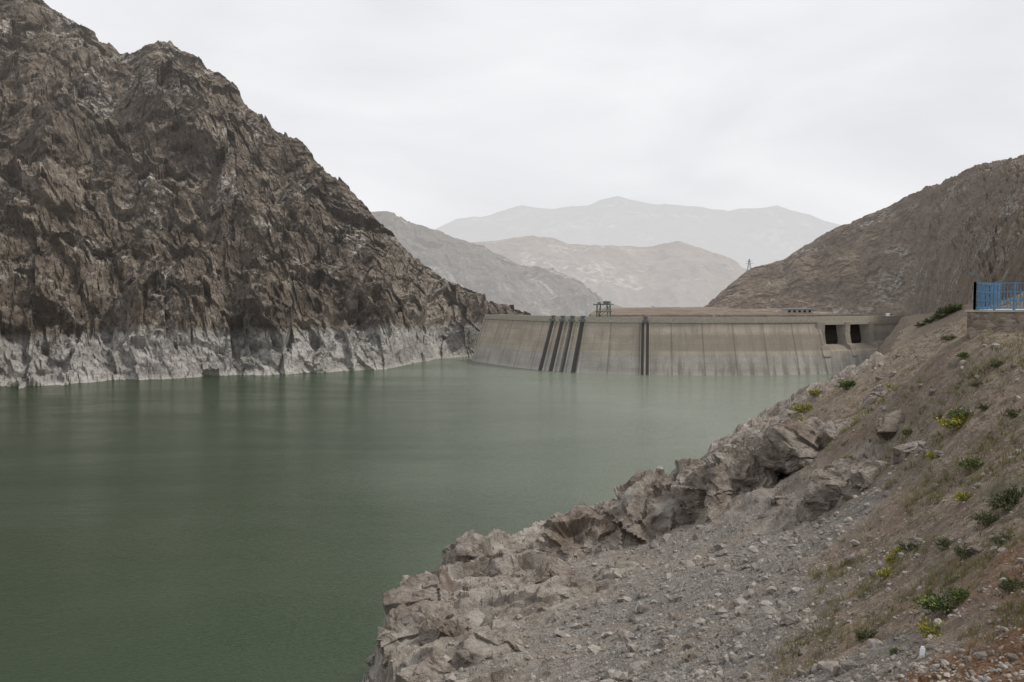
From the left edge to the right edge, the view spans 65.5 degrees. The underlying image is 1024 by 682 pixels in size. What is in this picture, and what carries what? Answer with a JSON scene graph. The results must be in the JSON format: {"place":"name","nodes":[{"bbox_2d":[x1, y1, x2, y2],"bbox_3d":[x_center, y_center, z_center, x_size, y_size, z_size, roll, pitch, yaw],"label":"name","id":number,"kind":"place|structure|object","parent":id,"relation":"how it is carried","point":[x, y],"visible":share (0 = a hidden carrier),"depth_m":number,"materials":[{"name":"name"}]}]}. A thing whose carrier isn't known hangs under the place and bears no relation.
{"place":"outdoors","nodes":[
{"label":"outdoors","id":0,"kind":"place"},
{"bbox_2d":[0,0,530,387],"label":"mountain","id":1,"kind":"structure","parent":0,"point":[169,210],"depth_m":394.36,"materials":[{"name":"grey stone"}]},
{"bbox_2d":[0,356,836,681],"bbox_3d":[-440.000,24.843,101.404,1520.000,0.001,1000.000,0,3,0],"label":"lake water","id":2,"kind":"structure","parent":0,"point":[256,528],"depth_m":126.38,"materials":[{"name":"green liquid"}]},
{"bbox_2d":[370,211,653,315],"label":"valley hills","id":3,"kind":"structure","parent":0,"point":[501,279],"depth_m":766.09,"materials":[{"name":"grey stone"}]},
{"bbox_2d":[43,0,1023,229],"label":"sky","id":4,"kind":"structure","parent":0,"point":[433,114],"materials":[{"name":"white"}]},
{"bbox_2d":[470,236,746,307],"bbox_3d":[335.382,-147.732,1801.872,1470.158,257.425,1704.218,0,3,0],"label":"hills","id":5,"kind":"structure","parent":0,"point":[677,274],"depth_m":1612.49,"materials":[{"name":"grey stone"}]},
{"bbox_2d":[435,196,840,269],"bbox_3d":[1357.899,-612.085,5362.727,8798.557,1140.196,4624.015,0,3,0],"label":"distant mountains","id":6,"kind":"structure","parent":0,"point":[758,236],"depth_m":5709.65,"materials":[{"name":"grey stone"}]},
{"bbox_2d":[362,293,1023,681],"bbox_3d":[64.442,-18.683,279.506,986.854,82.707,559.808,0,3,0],"label":"rocky slope ground","id":7,"kind":"structure","parent":0,"point":[934,371],"depth_m":30.19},
{"bbox_2d":[376,384,922,681],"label":"rock crag","id":8,"kind":"structure","parent":7,"relation":"on","point":[647,506],"depth_m":49.42,"materials":[{"name":"grey stone"}]},
{"bbox_2d":[365,328,999,674],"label":"boulders","id":9,"kind":"object","parent":7,"relation":"on","point":[464,656],"visible":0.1,"depth_m":40.09,"materials":[{"name":"grey stone"}]},
{"bbox_2d":[472,314,908,375],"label":"concrete dam","id":10,"kind":"structure","parent":7,"relation":"on","point":[708,346],"depth_m":326.07,"materials":[{"name":"concrete"}]},
{"bbox_2d":[593,301,613,316],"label":"gantry crane","id":11,"kind":"object","parent":10,"relation":"on","point":[606,303],"visible":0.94,"depth_m":333.74,"materials":[{"name":"grey metal"}]},
{"bbox_2d":[372,298,1023,681],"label":"scree stones","id":12,"kind":"object","parent":7,"relation":"on","point":[834,668],"visible":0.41,"depth_m":26.63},
{"bbox_2d":[791,400,813,412],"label":"shrub","id":13,"kind":"object","parent":7,"relation":"on","point":[799,409],"visible":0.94,"depth_m":95.43,"materials":[{"name":"yellow plant"}]},
{"bbox_2d":[808,388,821,395],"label":"shrub","id":14,"kind":"object","parent":7,"relation":"on","point":[813,391],"visible":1,"depth_m":97.32,"materials":[{"name":"yellow plant"}]},
{"bbox_2d":[835,379,855,390],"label":"shrub","id":15,"kind":"object","parent":7,"relation":"on","point":[847,384],"visible":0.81,"depth_m":92.31,"materials":[{"name":"green plant"}]},
{"bbox_2d":[855,628,875,642],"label":"shrub","id":16,"kind":"object","parent":7,"relation":"on","point":[860,635],"visible":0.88,"depth_m":16.45,"materials":[{"name":"green plant"}]},
{"bbox_2d":[875,567,893,578],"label":"shrub","id":17,"kind":"object","parent":7,"relation":"on","point":[885,573],"visible":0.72,"depth_m":20.14,"materials":[{"name":"yellow plant"}]},
{"bbox_2d":[884,552,897,564],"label":"shrub","id":18,"kind":"object","parent":7,"relation":"on","point":[889,558],"visible":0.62,"depth_m":21.64,"materials":[{"name":"yellow plant"}]},
{"bbox_2d":[889,646,901,655],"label":"shrub","id":19,"kind":"object","parent":7,"relation":"on","point":[893,651],"visible":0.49,"depth_m":13.72,"materials":[{"name":"green plant"}]},
{"bbox_2d":[890,545,900,553],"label":"shrub","id":20,"kind":"object","parent":7,"relation":"on","point":[895,550],"visible":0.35,"depth_m":22.21,"materials":[{"name":"yellow plant"}]},
{"bbox_2d":[899,427,911,434],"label":"shrub","id":21,"kind":"object","parent":7,"relation":"on","point":[904,432],"visible":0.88,"depth_m":39.21,"materials":[{"name":"green plant"}]},
{"bbox_2d":[897,540,915,550],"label":"shrub","id":22,"kind":"object","parent":7,"relation":"on","point":[903,546],"visible":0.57,"depth_m":21.43,"materials":[{"name":"green plant"}]},
{"bbox_2d":[914,322,925,326],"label":"shrub","id":23,"kind":"object","parent":7,"relation":"on","point":[919,324],"visible":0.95,"depth_m":217.11,"materials":[{"name":"green plant"}]},
{"bbox_2d":[919,646,924,655],"bbox_3d":[6.426,4.867,12.470,0.070,0.164,0.103,2,4,34],"label":"plastic bottle","id":24,"kind":"object","parent":7,"relation":"on","point":[922,651],"visible":0.86,"depth_m":12.45,"materials":[{"name":"white plastic"}]},
{"bbox_2d":[922,318,935,322],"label":"shrub","id":25,"kind":"object","parent":7,"relation":"on","point":[928,321],"visible":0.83,"depth_m":214.80,"materials":[{"name":"green plant"}]},
{"bbox_2d":[914,617,944,637],"bbox_3d":[7.100,4.823,13.371,0.583,0.320,0.724,0,3,0],"label":"shrub","id":26,"kind":"object","parent":7,"relation":"on","point":[925,628],"visible":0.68,"depth_m":13.40,"materials":[{"name":"yellow plant"}]},
{"bbox_2d":[924,449,936,458],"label":"shrub","id":27,"kind":"object","parent":7,"relation":"on","point":[932,454],"visible":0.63,"depth_m":30.30,"materials":[{"name":"yellow plant"}]},
{"bbox_2d":[929,312,947,319],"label":"shrub","id":28,"kind":"object","parent":7,"relation":"on","point":[935,316],"visible":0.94,"depth_m":212.14,"materials":[{"name":"green plant"}]},
{"bbox_2d":[910,585,969,613],"bbox_3d":[7.797,4.585,14.179,1.128,0.500,1.107,3,4,42],"label":"shrub","id":29,"kind":"object","parent":7,"relation":"on","point":[934,602],"visible":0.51,"depth_m":14.15,"materials":[{"name":"green plant"}]},
{"bbox_2d":[935,536,954,548],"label":"shrub","id":30,"kind":"object","parent":7,"relation":"on","point":[943,542],"visible":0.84,"depth_m":18.68,"materials":[{"name":"green plant"}]},
{"bbox_2d":[935,303,956,313],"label":"shrub","id":31,"kind":"object","parent":7,"relation":"on","point":[940,310],"visible":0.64,"depth_m":213.29,"materials":[{"name":"green plant"}]},
{"bbox_2d":[940,333,956,340],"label":"shrub","id":32,"kind":"object","parent":7,"relation":"on","point":[949,337],"visible":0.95,"depth_m":85.01,"materials":[{"name":"green plant"}]},
{"bbox_2d":[942,302,962,312],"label":"shrub","id":33,"kind":"object","parent":7,"relation":"on","point":[954,309],"visible":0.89,"depth_m":210.19,"materials":[{"name":"green plant"}]},
{"bbox_2d":[935,415,971,429],"bbox_3d":[17.502,3.140,30.906,2.136,0.586,1.445,0,3,0],"label":"shrub","id":34,"kind":"object","parent":7,"relation":"on","point":[956,421],"visible":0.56,"depth_m":30.80,"materials":[{"name":"yellow plant"}]},
{"bbox_2d":[945,404,973,418],"bbox_3d":[17.818,2.802,31.395,1.442,0.697,1.553,-2,4,-34],"label":"shrub","id":35,"kind":"object","parent":7,"relation":"on","point":[957,412],"visible":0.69,"depth_m":31.32,"materials":[{"name":"green plant"}]},
{"bbox_2d":[948,586,970,602],"bbox_3d":[7.930,4.446,13.930,0.567,0.241,0.564,0,3,0],"label":"shrub","id":36,"kind":"object","parent":7,"relation":"on","point":[956,597],"visible":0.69,"depth_m":13.94,"materials":[{"name":"green plant"}]},
{"bbox_2d":[951,491,970,501],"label":"shrub","id":37,"kind":"object","parent":7,"relation":"on","point":[961,496],"visible":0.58,"depth_m":21.18,"materials":[{"name":"yellow plant"}]},
{"bbox_2d":[955,351,968,356],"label":"shrub","id":38,"kind":"object","parent":7,"relation":"on","point":[963,354],"visible":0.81,"depth_m":40.17,"materials":[{"name":"green plant"}]},
{"bbox_2d":[952,542,972,559],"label":"shrub","id":39,"kind":"object","parent":7,"relation":"on","point":[958,552],"visible":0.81,"depth_m":17.19,"materials":[{"name":"green plant"}]},
{"bbox_2d":[955,455,983,469],"bbox_3d":[14.920,3.891,25.392,1.258,0.549,1.441,0,3,0],"label":"shrub","id":40,"kind":"object","parent":7,"relation":"on","point":[972,463],"visible":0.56,"depth_m":25.44,"materials":[{"name":"green plant"}]},
{"bbox_2d":[968,381,982,386],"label":"shrub","id":41,"kind":"object","parent":7,"relation":"on","point":[975,384],"visible":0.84,"depth_m":34.13,"materials":[{"name":"green plant"}]},
{"bbox_2d":[974,402,991,410],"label":"shrub","id":42,"kind":"object","parent":7,"relation":"on","point":[984,407],"visible":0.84,"depth_m":30.15,"materials":[{"name":"green plant"}]},
{"bbox_2d":[970,509,1003,525],"bbox_3d":[10.821,4.026,17.964,0.690,0.343,0.961,-2,3,-29],"label":"shrub","id":43,"kind":"object","parent":7,"relation":"on","point":[985,517],"visible":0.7,"depth_m":17.99,"materials":[{"name":"green plant"}]},
{"bbox_2d":[986,360,1002,366],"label":"shrub","id":44,"kind":"object","parent":7,"relation":"on","point":[994,363],"visible":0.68,"depth_m":34.92,"materials":[{"name":"green plant"}]},
{"bbox_2d":[966,312,1023,340],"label":"masonry","id":45,"kind":"object","parent":7,"relation":"on","point":[981,322],"visible":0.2,"depth_m":41.92,"materials":[{"name":"concrete"}]},
{"bbox_2d":[965,309,1023,311],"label":"coping","id":46,"kind":"object","parent":45,"relation":"on","point":[1002,310],"visible":0.8,"depth_m":41.84,"materials":[{"name":"concrete"}]},
{"bbox_2d":[968,272,977,309],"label":"street lamp","id":47,"kind":"object","parent":46,"relation":"on","point":[970,273],"visible":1,"depth_m":42.37,"materials":[{"name":"grey metal"}]},
{"bbox_2d":[973,282,1023,309],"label":"blue metal fence","id":48,"kind":"object","parent":46,"relation":"on","point":[993,291],"visible":0.98,"depth_m":42.07,"materials":[{"name":"metal"}]},
{"bbox_2d":[989,530,1014,546],"bbox_3d":[10.054,4.041,16.175,0.682,0.309,0.857,0,3,0],"label":"shrub","id":49,"kind":"object","parent":7,"relation":"on","point":[996,539],"visible":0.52,"depth_m":16.27,"materials":[{"name":"green plant"}]},
{"bbox_2d":[983,489,1023,512],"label":"shrub","id":50,"kind":"object","parent":7,"relation":"on","point":[1004,502],"visible":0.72,"depth_m":18.16,"materials":[{"name":"green plant"}]},
{"bbox_2d":[997,573,1023,592],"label":"shrub","id":51,"kind":"object","parent":7,"relation":"on","point":[1009,582],"visible":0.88,"depth_m":12.85,"materials":[{"name":"green plant"}]},
{"bbox_2d":[999,483,1023,498],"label":"shrub","id":52,"kind":"object","parent":7,"relation":"on","point":[1015,493],"visible":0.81,"depth_m":18.23,"materials":[{"name":"green plant"}]},
{"bbox_2d":[1003,406,1021,417],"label":"shrub","id":53,"kind":"object","parent":7,"relation":"on","point":[1012,412],"visible":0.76,"depth_m":26.73,"materials":[{"name":"green plant"}]},
{"bbox_2d":[589,307,870,316],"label":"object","id":54,"kind":"structure","parent":0,"point":[675,312],"depth_m":458.59,"materials":[{"name":"grey concrete"}]},
{"bbox_2d":[781,309,811,313],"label":"walls","id":55,"kind":"structure","parent":54,"relation":"on","point":[784,311],"depth_m":451.40,"materials":[{"name":"grey concrete"}]},
{"bbox_2d":[780,308,813,308],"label":"roof","id":56,"kind":"structure","parent":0,"point":[796,308],"depth_m":450.84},
{"bbox_2d":[704,154,1023,315],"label":"hillside","id":57,"kind":"structure","parent":0,"point":[925,249],"depth_m":447.24,"materials":[{"name":"brown stone"}]},
{"bbox_2d":[771,293,1023,680],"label":"grass","id":58,"kind":"structure","parent":0,"point":[930,582],"depth_m":23.36,"materials":[{"name":"plant"}]}
]}

